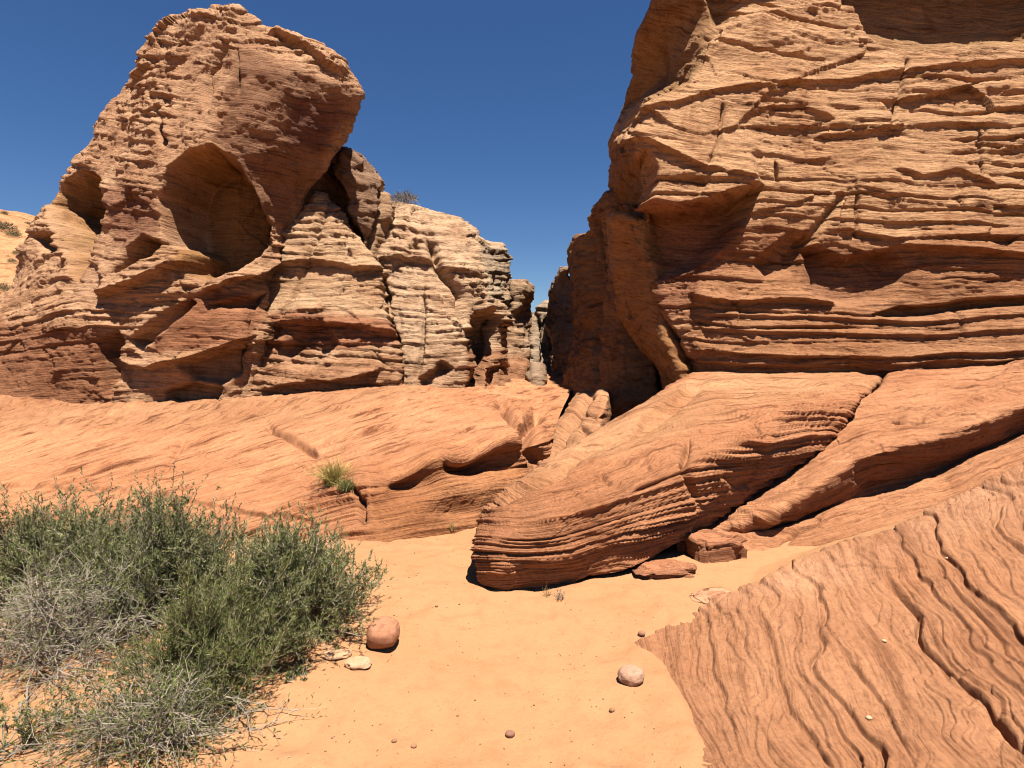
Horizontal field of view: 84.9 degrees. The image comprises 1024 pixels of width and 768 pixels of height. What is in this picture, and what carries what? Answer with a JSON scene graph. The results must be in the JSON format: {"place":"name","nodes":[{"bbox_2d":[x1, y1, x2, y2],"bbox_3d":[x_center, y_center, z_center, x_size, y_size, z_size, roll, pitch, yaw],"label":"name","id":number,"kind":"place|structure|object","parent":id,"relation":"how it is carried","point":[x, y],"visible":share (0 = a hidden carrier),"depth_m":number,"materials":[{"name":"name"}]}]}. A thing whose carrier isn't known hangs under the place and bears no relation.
{"place":"outdoors","nodes":[
{"label":"outdoors","id":0,"kind":"place"},
{"bbox_2d":[0,209,34,293],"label":"sand hill","id":1,"kind":"structure","parent":0,"point":[9,244],"depth_m":45.79,"materials":[{"name":"stone"}]},
{"bbox_2d":[0,283,10,291],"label":"hill bush","id":2,"kind":"object","parent":1,"relation":"on","point":[4,287],"visible":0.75,"depth_m":40.30,"materials":[{"name":"green plant"}]},
{"bbox_2d":[0,220,19,230],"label":"hill bush","id":3,"kind":"object","parent":1,"relation":"on","point":[5,226],"visible":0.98,"depth_m":47.02,"materials":[{"name":"green plant"}]},
{"bbox_2d":[5,230,22,237],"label":"hill bush","id":4,"kind":"object","parent":1,"relation":"on","point":[15,233],"visible":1,"depth_m":46.68,"materials":[{"name":"green plant"}]},
{"bbox_2d":[0,0,650,312],"label":"sky","id":5,"kind":"structure","parent":0,"point":[500,117],"materials":[{"name":"blue"}]},
{"bbox_2d":[0,416,818,767],"bbox_3d":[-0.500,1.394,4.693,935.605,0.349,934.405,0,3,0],"label":"sand ground","id":6,"kind":"structure","parent":0,"point":[522,648],"depth_m":2.68,"materials":[{"name":"orange sand"}]},
{"bbox_2d":[14,644,39,720],"bbox_3d":[-2.182,1.346,2.560,0.070,0.155,0.390,-2,4,-28],"label":"dead branch","id":7,"kind":"object","parent":6,"relation":"on","point":[27,696],"visible":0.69,"depth_m":2.51,"materials":[{"name":"beige wood"}]},
{"bbox_2d":[0,688,87,764],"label":"green shrub","id":8,"kind":"object","parent":6,"relation":"on","point":[17,724],"visible":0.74,"depth_m":2.23,"materials":[{"name":"green plant"}]},
{"bbox_2d":[0,474,171,621],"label":"sage shrub","id":9,"kind":"object","parent":6,"relation":"on","point":[29,534],"visible":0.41,"depth_m":3.39,"materials":[{"name":"green plant"}]},
{"bbox_2d":[3,467,204,604],"bbox_3d":[-2.477,0.936,3.549,1.244,0.819,1.056,0,3,0],"label":"sage shrub","id":10,"kind":"object","parent":6,"relation":"on","point":[91,523],"visible":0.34,"depth_m":3.32,"materials":[{"name":"green plant"}]},
{"bbox_2d":[0,529,220,728],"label":"dead shrub","id":11,"kind":"object","parent":6,"relation":"on","point":[15,617],"visible":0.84,"depth_m":2.78,"materials":[{"name":"grey plant"}]},
{"bbox_2d":[40,460,273,645],"bbox_3d":[-2.001,0.882,3.320,1.225,0.935,1.192,-1,4,-17],"label":"sage shrub","id":12,"kind":"object","parent":6,"relation":"on","point":[182,539],"visible":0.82,"depth_m":3.12,"materials":[{"name":"green plant"}]},
{"bbox_2d":[0,633,326,767],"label":"dead shrub","id":13,"kind":"object","parent":6,"relation":"on","point":[118,724],"visible":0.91,"depth_m":2.23,"materials":[{"name":"plant"}]},
{"bbox_2d":[166,721,193,746],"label":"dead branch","id":14,"kind":"object","parent":6,"relation":"on","point":[185,735],"visible":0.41,"depth_m":2.24,"materials":[{"name":"wood"}]},
{"bbox_2d":[87,550,336,727],"bbox_3d":[-1.485,1.115,2.656,1.203,0.711,0.844,0,3,0],"label":"green shrub","id":15,"kind":"object","parent":6,"relation":"on","point":[206,618],"visible":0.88,"depth_m":2.57,"materials":[{"name":"green plant"}]},
{"bbox_2d":[228,689,266,736],"bbox_3d":[-1.159,1.377,2.422,0.439,0.122,0.103,3,5,44],"label":"dead branch","id":16,"kind":"object","parent":6,"relation":"on","point":[241,708],"visible":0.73,"depth_m":2.37,"materials":[{"name":"grey wood"}]},
{"bbox_2d":[201,683,302,715],"bbox_3d":[-1.192,1.417,2.460,0.557,0.169,0.121,1,4,16],"label":"dead branch","id":17,"kind":"object","parent":6,"relation":"on","point":[268,709],"visible":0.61,"depth_m":2.44,"materials":[{"name":"beige wood"}]},
{"bbox_2d":[166,502,393,663],"bbox_3d":[-1.265,1.014,3.099,1.213,0.774,1.088,0,3,0],"label":"sage shrub","id":18,"kind":"object","parent":6,"relation":"on","point":[321,597],"visible":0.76,"depth_m":3.02,"materials":[{"name":"green plant"}]},
{"bbox_2d":[0,372,570,541],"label":"rock slope","id":19,"kind":"structure","parent":6,"relation":"on","point":[434,461],"depth_m":6.65,"materials":[{"name":"stone"}]},
{"bbox_2d":[0,3,364,403],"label":"rock tower","id":20,"kind":"structure","parent":19,"relation":"on","point":[146,268],"depth_m":10.27,"materials":[{"name":"stone"}]},
{"bbox_2d":[250,191,404,395],"bbox_3d":[-4.824,-2.291,13.791,3.450,6.693,9.220,-1,4,-18],"label":"ledge rock","id":21,"kind":"object","parent":19,"relation":"on","point":[328,309],"visible":0.54,"depth_m":10.43,"materials":[{"name":"stone"}]},
{"bbox_2d":[311,146,395,270],"bbox_3d":[-4.614,-4.481,15.087,2.081,4.998,7.525,-1,4,-19],"label":"varnished rock","id":22,"kind":"object","parent":21,"relation":"on","point":[350,182],"visible":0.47,"depth_m":12.12,"materials":[{"name":"stone"}]},
{"bbox_2d":[300,453,363,486],"bbox_3d":[-1.760,0.829,5.486,0.622,0.309,0.634,0,3,0],"label":"grass tuft","id":23,"kind":"object","parent":19,"relation":"on","point":[331,473],"visible":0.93,"depth_m":5.44,"materials":[{"name":"plant"}]},
{"bbox_2d":[329,476,356,491],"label":"grass tuft","id":24,"kind":"object","parent":19,"relation":"on","point":[343,485],"visible":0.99,"depth_m":5.22,"materials":[{"name":"green plant"}]},
{"bbox_2d":[377,201,514,389],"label":"stratified bluff","id":25,"kind":"structure","parent":19,"relation":"on","point":[446,282],"depth_m":11.89,"materials":[{"name":"stone"}]},
{"bbox_2d":[391,189,419,204],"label":"desert bush","id":26,"kind":"object","parent":25,"relation":"on","point":[398,197],"visible":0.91,"depth_m":13.27,"materials":[{"name":"grey plant"}]},
{"bbox_2d":[525,361,547,385],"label":"wedged boulder","id":27,"kind":"object","parent":19,"relation":"on","point":[536,374],"visible":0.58,"depth_m":13.77,"materials":[{"name":"stone"}]},
{"bbox_2d":[282,662,311,682],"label":"sprig","id":28,"kind":"object","parent":6,"relation":"on","point":[298,669],"visible":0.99,"depth_m":2.72,"materials":[{"name":"green plant"}]},
{"bbox_2d":[322,649,351,659],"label":"stone","id":29,"kind":"object","parent":6,"relation":"on","point":[337,654],"visible":1,"depth_m":2.89,"materials":[{"name":"beige stone"}]},
{"bbox_2d":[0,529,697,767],"bbox_3d":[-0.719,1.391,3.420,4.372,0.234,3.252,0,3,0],"label":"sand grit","id":30,"kind":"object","parent":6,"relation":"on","point":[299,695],"visible":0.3,"depth_m":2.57,"materials":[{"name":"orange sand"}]},
{"bbox_2d":[344,656,371,669],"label":"stone","id":31,"kind":"object","parent":6,"relation":"on","point":[358,662],"visible":1,"depth_m":2.80,"materials":[{"name":"beige stone"}]},
{"bbox_2d":[366,616,399,648],"bbox_3d":[-0.692,1.338,3.012,0.173,0.158,0.181,0,3,0],"label":"boulder","id":32,"kind":"object","parent":6,"relation":"on","point":[382,632],"visible":0.98,"depth_m":2.95,"materials":[{"name":"stone"}]},
{"bbox_2d":[505,730,514,737],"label":"stone","id":33,"kind":"object","parent":6,"relation":"on","point":[509,733],"visible":1,"depth_m":2.35,"materials":[{"name":"stone"}]},
{"bbox_2d":[505,279,534,378],"bbox_3d":[0.162,-0.679,17.637,1.031,5.477,7.915,0,3,0],"label":"rock pillar","id":34,"kind":"object","parent":6,"relation":"on","point":[521,291],"visible":0.54,"depth_m":14.87,"materials":[{"name":"stone"}]},
{"bbox_2d":[528,299,551,372],"bbox_3d":[1.171,-1.297,22.004,2.626,5.344,8.922,0,3,0],"label":"rock","id":35,"kind":"object","parent":6,"relation":"on","point":[540,344],"visible":0.13,"depth_m":18.82,"materials":[{"name":"stone"}]},
{"bbox_2d":[552,588,564,599],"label":"dry plant","id":36,"kind":"object","parent":6,"relation":"on","point":[558,594],"visible":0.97,"depth_m":3.56,"materials":[{"name":"beige plant"}]},
{"bbox_2d":[544,266,573,374],"bbox_3d":[1.599,-0.985,20.244,1.182,6.711,9.259,0,3,0],"label":"fin","id":37,"kind":"object","parent":6,"relation":"on","point":[558,326],"visible":0.49,"depth_m":17.03,"materials":[{"name":"brown stone"}]},
{"bbox_2d":[546,388,612,458],"bbox_3d":[1.169,0.934,9.355,0.984,1.678,4.708,1,4,13],"label":"canyon ledge","id":38,"kind":"object","parent":6,"relation":"on","point":[586,413],"visible":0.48,"depth_m":8.77,"materials":[{"name":"stone"}]},
{"bbox_2d":[560,188,659,421],"bbox_3d":[2.542,-1.727,15.704,2.198,8.593,11.360,0,4,8],"label":"canyon fin","id":39,"kind":"object","parent":6,"relation":"on","point":[606,352],"visible":0.56,"depth_m":11.90,"materials":[{"name":"brown stone"}]},
{"bbox_2d":[617,664,644,686],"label":"stone","id":40,"kind":"object","parent":6,"relation":"on","point":[630,675],"visible":1,"depth_m":2.67,"materials":[{"name":"stone"}]},
{"bbox_2d":[638,630,644,635],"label":"stone","id":41,"kind":"object","parent":6,"relation":"on","point":[641,632],"visible":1,"depth_m":3.12,"materials":[{"name":"pink stone"}]},
{"bbox_2d":[606,211,692,390],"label":"leaning buttress","id":42,"kind":"structure","parent":6,"relation":"on","point":[637,266],"depth_m":9.02,"materials":[{"name":"stone"}]},
{"bbox_2d":[632,559,696,579],"bbox_3d":[1.087,1.336,3.994,0.469,0.102,0.320,0,3,0],"label":"stone","id":43,"kind":"object","parent":6,"relation":"on","point":[660,569],"visible":0.89,"depth_m":3.94,"materials":[{"name":"stone"}]},
{"bbox_2d":[470,371,882,589],"bbox_3d":[2.958,1.033,7.454,2.883,2.486,9.810,3,5,42],"label":"nose rock","id":44,"kind":"object","parent":6,"relation":"on","point":[669,465],"visible":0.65,"depth_m":4.52,"materials":[{"name":"stone"}]},
{"bbox_2d":[689,587,730,603],"bbox_3d":[1.329,1.372,3.587,0.369,0.026,0.327,0,3,0],"label":"stone","id":45,"kind":"object","parent":6,"relation":"on","point":[704,595],"visible":0.41,"depth_m":3.63,"materials":[{"name":"stone"}]},
{"bbox_2d":[677,529,747,563],"bbox_3d":[1.551,1.306,4.385,0.461,0.297,0.394,-1,4,-20],"label":"stone","id":46,"kind":"object","parent":6,"relation":"on","point":[707,546],"visible":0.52,"depth_m":4.25,"materials":[{"name":"stone"}]},
{"bbox_2d":[608,0,1023,376],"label":"sandstone cliff","id":47,"kind":"structure","parent":6,"relation":"on","point":[820,185],"depth_m":8.17,"materials":[{"name":"orange stone"}]},
{"bbox_2d":[635,462,1023,767],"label":"rippled slab","id":48,"kind":"structure","parent":6,"relation":"on","point":[798,663],"depth_m":2.89,"materials":[{"name":"stone"}]},
{"bbox_2d":[706,359,1023,551],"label":"rock shelf","id":49,"kind":"object","parent":6,"relation":"on","point":[905,444],"visible":0.52,"depth_m":5.26,"materials":[{"name":"stone"}]},
{"bbox_2d":[749,476,1000,582],"bbox_3d":[3.736,0.848,4.582,5.373,1.258,0.794,-1,4,-18],"label":"sand drift","id":50,"kind":"object","parent":6,"relation":"on","point":[762,572],"visible":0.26,"depth_m":4.28,"materials":[{"name":"orange sand"}]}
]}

